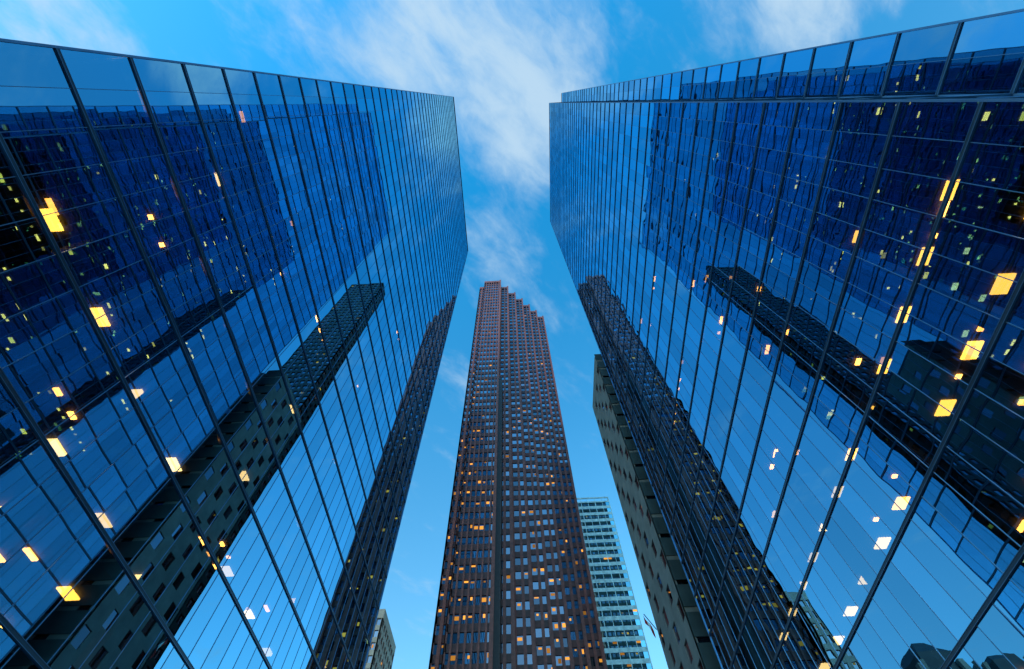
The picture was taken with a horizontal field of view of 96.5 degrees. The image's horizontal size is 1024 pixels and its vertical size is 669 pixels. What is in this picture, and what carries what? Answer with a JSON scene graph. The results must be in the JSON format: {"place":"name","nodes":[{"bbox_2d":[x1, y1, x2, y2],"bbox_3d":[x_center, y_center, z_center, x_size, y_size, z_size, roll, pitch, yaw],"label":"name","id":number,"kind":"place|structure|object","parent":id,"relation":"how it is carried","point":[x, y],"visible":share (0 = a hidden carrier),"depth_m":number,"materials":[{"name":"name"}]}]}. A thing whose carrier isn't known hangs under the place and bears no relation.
{"place":"outdoors","nodes":[
{"label":"outdoors","id":0,"kind":"place"},
{"bbox_2d":[0,38,467,668],"bbox_3d":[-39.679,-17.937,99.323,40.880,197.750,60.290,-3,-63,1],"label":"glass office tower","id":1,"kind":"structure","parent":0,"point":[228,296],"depth_m":28.68,"materials":[{"name":"glass"}]},
{"bbox_2d":[365,609,395,668],"bbox_3d":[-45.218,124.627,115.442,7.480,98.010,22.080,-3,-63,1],"label":"walls","id":2,"kind":"structure","parent":0,"point":[383,642],"depth_m":150.86,"materials":[{"name":"grey concrete"}]},
{"bbox_2d":[367,619,392,665],"bbox_3d":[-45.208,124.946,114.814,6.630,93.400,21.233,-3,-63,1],"label":"window glass","id":3,"kind":"object","parent":2,"relation":"attached to","point":[375,635],"visible":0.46,"depth_m":146.98,"materials":[{"name":"blue glass"}]},
{"bbox_2d":[0,0,1023,668],"label":"sky","id":4,"kind":"structure","parent":0,"point":[502,63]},
{"bbox_2d":[428,280,607,668],"bbox_3d":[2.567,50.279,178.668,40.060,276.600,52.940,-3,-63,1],"label":"red granite skyscraper","id":5,"kind":"structure","parent":0,"point":[516,591],"depth_m":132.73,"materials":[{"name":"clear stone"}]},
{"bbox_2d":[431,315,601,668],"bbox_3d":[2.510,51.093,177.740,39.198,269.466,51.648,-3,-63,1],"label":"lit windows","id":6,"kind":"structure","parent":5,"relation":"in","point":[475,527],"depth_m":117.54,"materials":[{"name":"glass"}]},
{"bbox_2d":[431,283,602,668],"bbox_3d":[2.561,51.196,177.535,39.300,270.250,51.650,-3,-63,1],"label":"window glass","id":7,"kind":"structure","parent":5,"relation":"in","point":[520,657],"depth_m":133.29,"materials":[{"name":"glass"}]},
{"bbox_2d":[577,497,652,668],"bbox_3d":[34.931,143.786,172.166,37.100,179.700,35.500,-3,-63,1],"label":"teal glass tower","id":8,"kind":"structure","parent":0,"point":[624,640],"depth_m":197.24,"materials":[{"name":"teal glass"}]},
{"bbox_2d":[604,557,640,666],"bbox_3d":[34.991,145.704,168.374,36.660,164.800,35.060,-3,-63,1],"label":"lit windows","id":9,"kind":"structure","parent":8,"relation":"in","point":[628,665],"depth_m":178.42,"materials":[{"name":"yellow glass"}]},
{"bbox_2d":[593,357,705,668],"bbox_3d":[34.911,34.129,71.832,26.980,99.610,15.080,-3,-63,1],"label":"walls","id":10,"kind":"structure","parent":0,"point":[672,611],"depth_m":72.51,"materials":[{"name":"grey concrete"}]},
{"bbox_2d":[643,614,656,637],"bbox_3d":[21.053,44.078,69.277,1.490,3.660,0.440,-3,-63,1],"label":"flag","id":11,"kind":"object","parent":10,"relation":"attached to","point":[649,625],"visible":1,"depth_m":69.24,"materials":[{"name":"fabric"}]},
{"bbox_2d":[596,370,710,668],"bbox_3d":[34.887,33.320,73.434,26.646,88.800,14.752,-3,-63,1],"label":"window glass","id":12,"kind":"object","parent":10,"relation":"attached to","point":[703,639],"visible":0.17,"depth_m":69.75,"materials":[{"name":"black glass"}]},
{"bbox_2d":[594,354,720,668],"bbox_3d":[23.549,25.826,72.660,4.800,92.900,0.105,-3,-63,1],"label":"cladding strip","id":13,"kind":"object","parent":10,"relation":"attached to","point":[706,649],"visible":0.37,"depth_m":65.26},
{"bbox_2d":[549,9,1023,668],"bbox_3d":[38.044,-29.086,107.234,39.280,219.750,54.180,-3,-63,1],"label":"glass office tower","id":14,"kind":"structure","parent":0,"point":[799,279],"depth_m":28.76,"materials":[{"name":"glass"}]}
]}

